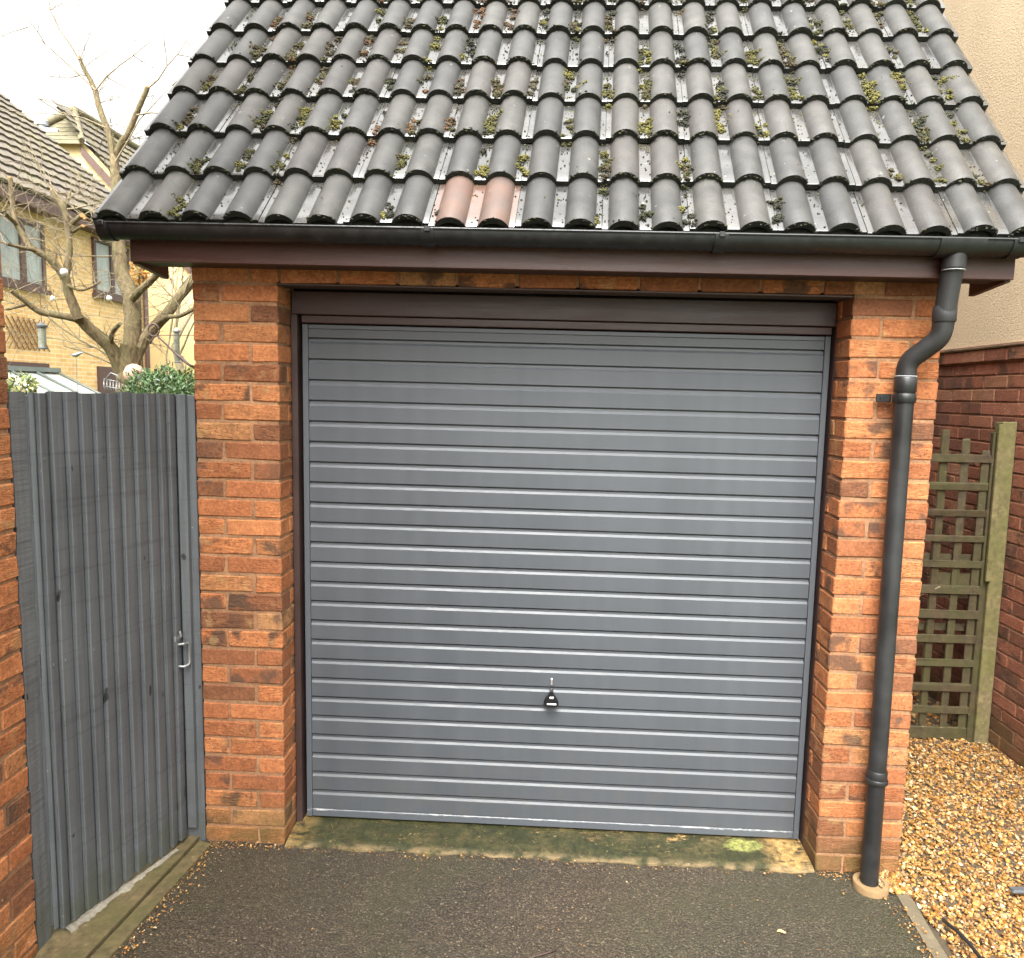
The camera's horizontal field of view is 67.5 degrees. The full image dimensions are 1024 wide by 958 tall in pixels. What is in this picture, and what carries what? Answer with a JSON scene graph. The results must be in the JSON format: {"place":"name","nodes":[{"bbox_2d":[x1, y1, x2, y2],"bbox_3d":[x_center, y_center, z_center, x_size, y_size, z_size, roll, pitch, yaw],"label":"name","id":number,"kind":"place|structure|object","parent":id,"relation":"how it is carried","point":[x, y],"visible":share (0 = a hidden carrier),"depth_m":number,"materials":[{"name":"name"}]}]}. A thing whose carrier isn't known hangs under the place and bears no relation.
{"place":"outdoors","nodes":[
{"label":"outdoors","id":0,"kind":"place"},
{"bbox_2d":[0,93,149,394],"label":"yellow brick house","id":1,"kind":"structure","parent":0,"point":[94,374],"depth_m":13.90,"materials":[{"name":"yellow brick"}]},
{"bbox_2d":[0,212,51,294],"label":"window","id":2,"kind":"structure","parent":1,"relation":"in","point":[12,235],"depth_m":12.55,"materials":[{"name":"glass"}]},
{"bbox_2d":[5,315,49,351],"bbox_3d":[-8.073,-2.414,12.754,0.034,0.533,1.214,1,6,2],"label":"wall lattice","id":3,"kind":"object","parent":1,"relation":"attached to","point":[22,333],"depth_m":12.67,"materials":[{"name":"brown wood"}]},
{"bbox_2d":[7,361,49,394],"bbox_3d":[-8.097,-1.431,12.728,0.054,1.010,1.300,1,6,2],"label":"window","id":4,"kind":"structure","parent":1,"relation":"in","point":[28,364],"depth_m":12.75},
{"bbox_2d":[97,366,115,392],"bbox_3d":[-8.004,-1.125,15.376,0.049,2.220,0.900,1,6,2],"label":"door","id":5,"kind":"structure","parent":1,"relation":"in","point":[102,372],"depth_m":15.00,"materials":[{"name":"brown wood"}]},
{"bbox_2d":[91,237,129,302],"bbox_3d":[-7.913,-4.101,15.209,0.099,1.125,1.350,1,6,2],"label":"window","id":6,"kind":"structure","parent":1,"relation":"in","point":[99,248],"depth_m":14.93,"materials":[{"name":"glass"}]},
{"bbox_2d":[0,0,224,145],"label":"sky","id":7,"kind":"structure","parent":0,"point":[182,18],"materials":[{"name":"white"}]},
{"bbox_2d":[89,839,932,957],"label":"driveway","id":8,"kind":"structure","parent":0,"point":[388,904],"depth_m":2.78,"materials":[{"name":"grey asphalt"}]},
{"bbox_2d":[113,840,937,957],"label":"scattered pebbles","id":9,"kind":"object","parent":8,"relation":"on","point":[278,845],"visible":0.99,"depth_m":2.87,"materials":[{"name":"gravel"}]},
{"bbox_2d":[529,949,556,957],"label":"fallen twig","id":10,"kind":"object","parent":8,"relation":"on","point":[537,955],"visible":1,"depth_m":2.56,"materials":[{"name":"wood"}]},
{"bbox_2d":[284,813,813,873],"bbox_3d":[0.143,1.523,3.198,2.134,0.073,0.256,1,6,2],"label":"concrete threshold","id":11,"kind":"object","parent":8,"relation":"on","point":[638,848],"visible":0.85,"depth_m":3.17,"materials":[{"name":"beige concrete"}]},
{"bbox_2d":[852,872,888,898],"bbox_3d":[1.385,1.583,2.964,0.132,0.058,0.132,1,6,2],"label":"drain collar","id":12,"kind":"object","parent":8,"relation":"on","point":[878,892],"visible":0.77,"depth_m":2.92,"materials":[{"name":"ceramic"}]},
{"bbox_2d":[878,690,1023,957],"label":"gravel path","id":13,"kind":"structure","parent":0,"point":[942,942],"depth_m":3.31,"materials":[{"name":"beige gravel"}]},
{"bbox_2d":[896,894,947,957],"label":"kerb edging","id":14,"kind":"object","parent":13,"relation":"on","point":[928,937],"visible":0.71,"depth_m":2.74,"materials":[{"name":"grey concrete"}]},
{"bbox_2d":[942,918,982,957],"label":"cable","id":15,"kind":"object","parent":13,"relation":"on","point":[963,937],"visible":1,"depth_m":2.64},
{"bbox_2d":[908,422,1016,744],"bbox_3d":[2.127,0.583,4.188,1.048,1.810,0.089,1,6,2],"label":"trellis panel","id":16,"kind":"object","parent":13,"relation":"on","point":[979,586],"visible":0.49,"depth_m":4.17,"materials":[{"name":"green wood"}]},
{"bbox_2d":[1009,886,1023,893],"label":"slate piece","id":17,"kind":"object","parent":13,"relation":"on","point":[1017,890],"visible":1,"depth_m":2.92,"materials":[{"name":"grey stone"}]},
{"label":"ground","id":18,"kind":"structure","parent":0,"visible":0},
{"bbox_2d":[0,254,37,957],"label":"brick house","id":19,"kind":"structure","parent":18,"relation":"on","point":[18,937],"depth_m":2.34,"materials":[{"name":"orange brick"}]},
{"bbox_2d":[6,369,39,394],"bbox_3d":[-5.178,-0.135,8.163,0.347,2.062,0.358,-2,7,-27],"label":"leafy plant","id":20,"kind":"object","parent":18,"relation":"on","point":[33,383],"visible":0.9,"depth_m":8.04,"materials":[{"name":"green plant"}]},
{"bbox_2d":[7,392,50,950],"bbox_3d":[-1.550,0.653,2.437,0.069,1.849,0.069,3,7,15],"label":"gate post","id":21,"kind":"object","parent":18,"relation":"on","point":[24,556],"visible":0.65,"depth_m":2.42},
{"bbox_2d":[25,391,190,929],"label":"side gate","id":22,"kind":"structure","parent":21,"relation":"attached to","point":[103,481],"depth_m":2.69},
{"bbox_2d":[7,365,99,393],"bbox_3d":[-7.475,-0.750,12.741,1.330,2.200,1.872,1,6,2],"label":"lean to","id":23,"kind":"object","parent":18,"relation":"on","point":[57,380],"visible":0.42,"depth_m":12.94,"materials":[{"name":"white glass"}]},
{"bbox_2d":[70,352,83,391],"bbox_3d":[-4.285,-0.140,7.628,0.140,2.227,0.044,1,6,2],"label":"bird stake","id":24,"kind":"object","parent":18,"relation":"on","point":[77,354],"visible":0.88,"depth_m":7.50,"materials":[{"name":"grey metal"}]},
{"bbox_2d":[1,114,193,393],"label":"bare tree","id":25,"kind":"object","parent":18,"relation":"on","point":[179,366],"visible":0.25,"depth_m":12.18,"materials":[{"name":"brown plant"}]},
{"bbox_2d":[0,0,196,391],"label":"pruned tree","id":26,"kind":"object","parent":18,"relation":"on","point":[132,348],"visible":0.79,"depth_m":6.88,"materials":[{"name":"brown plant"}]},
{"bbox_2d":[35,297,48,348],"bbox_3d":[-4.907,-1.661,7.989,0.110,0.608,0.108,1,6,2],"label":"bird feeder","id":27,"kind":"object","parent":26,"relation":"hanging from","point":[42,341],"visible":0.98,"depth_m":7.98,"materials":[{"name":"white plastic"}]},
{"bbox_2d":[60,260,67,275],"bbox_3d":[-3.725,-1.756,6.369,0.062,0.133,0.062,1,6,2],"label":"hanging ball","id":28,"kind":"object","parent":26,"relation":"hanging from","point":[63,271],"visible":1,"depth_m":6.36,"materials":[{"name":"white ceramic"}]},
{"bbox_2d":[106,290,111,300],"bbox_3d":[-3.538,-1.621,6.729,0.051,0.121,0.051,1,6,2],"label":"hanging ball","id":29,"kind":"object","parent":26,"relation":"hanging from","point":[109,298],"visible":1,"depth_m":6.72,"materials":[{"name":"metal"}]},
{"bbox_2d":[103,372,120,392],"bbox_3d":[-3.492,-0.828,6.699,0.170,0.211,0.039,1,6,2],"label":"wire basket","id":30,"kind":"object","parent":26,"relation":"hanging from","point":[116,388],"visible":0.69,"depth_m":6.70,"materials":[{"name":"white metal"}]},
{"bbox_2d":[123,364,142,382],"bbox_3d":[-3.253,-0.907,6.594,0.170,0.165,0.170,1,6,2],"label":"garden ornament","id":31,"kind":"object","parent":26,"relation":"hanging from","point":[128,368],"visible":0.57,"depth_m":6.53,"materials":[{"name":"white stone"}]},
{"bbox_2d":[173,319,180,362],"bbox_3d":[-3.300,-1.485,7.540,0.070,0.678,0.068,1,6,2],"label":"bird feeder","id":32,"kind":"object","parent":26,"relation":"hanging from","point":[176,330],"visible":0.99,"depth_m":7.54,"materials":[{"name":"white plastic"}]},
{"bbox_2d":[35,99,194,392],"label":"cream house","id":33,"kind":"structure","parent":18,"relation":"on","point":[65,134],"depth_m":18.93,"materials":[{"name":"beige paint"}]},
{"bbox_2d":[34,835,210,957],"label":"timber edging","id":34,"kind":"object","parent":18,"relation":"on","point":[86,934],"visible":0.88,"depth_m":2.70,"materials":[{"name":"beige wood"}]},
{"bbox_2d":[128,262,149,386],"bbox_3d":[-3.575,-0.547,7.444,0.250,3.105,0.236,1,6,2],"label":"flowering plant","id":35,"kind":"object","parent":18,"relation":"on","point":[138,281],"visible":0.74,"depth_m":7.30,"materials":[{"name":"plant"}]},
{"bbox_2d":[119,361,195,394],"bbox_3d":[-2.297,0.262,5.069,0.625,2.078,0.733,1,6,2],"label":"shrub","id":36,"kind":"object","parent":18,"relation":"on","point":[150,381],"visible":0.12,"depth_m":4.88,"materials":[{"name":"green plant"}]},
{"bbox_2d":[169,365,195,392],"bbox_3d":[-2.241,0.234,5.378,0.241,2.062,0.295,1,6,2],"label":"leafy plant","id":37,"kind":"object","parent":18,"relation":"on","point":[188,370],"visible":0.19,"depth_m":5.21,"materials":[{"name":"green plant"}]},
{"bbox_2d":[175,394,206,839],"bbox_3d":[-1.316,0.587,3.081,0.146,1.846,0.097,1,6,2],"label":"gate post","id":38,"kind":"object","parent":18,"relation":"on","point":[188,498],"visible":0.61,"depth_m":3.04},
{"bbox_2d":[91,0,1023,886],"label":"garage","id":39,"kind":"structure","parent":18,"relation":"on","point":[565,384],"depth_m":3.06,"materials":[{"name":"brick"}]},
{"bbox_2d":[147,323,193,367],"bbox_3d":[-2.739,-1.053,6.255,0.469,0.425,0.032,1,6,2],"label":"iron bracket","id":40,"kind":"object","parent":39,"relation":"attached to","point":[157,335],"visible":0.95,"depth_m":6.25,"materials":[{"name":"brown metal"}]},
{"bbox_2d":[302,324,830,838],"bbox_3d":[0.181,0.448,3.140,2.089,2.099,0.078,1,6,2],"label":"garage door","id":41,"kind":"structure","parent":39,"relation":"in","point":[554,578],"depth_m":3.14,"materials":[{"name":"grey metal"}]},
{"bbox_2d":[913,0,1023,767],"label":"rendered house","id":42,"kind":"structure","parent":18,"relation":"on","point":[980,390],"depth_m":4.31,"materials":[{"name":"beige paint"}]}
]}

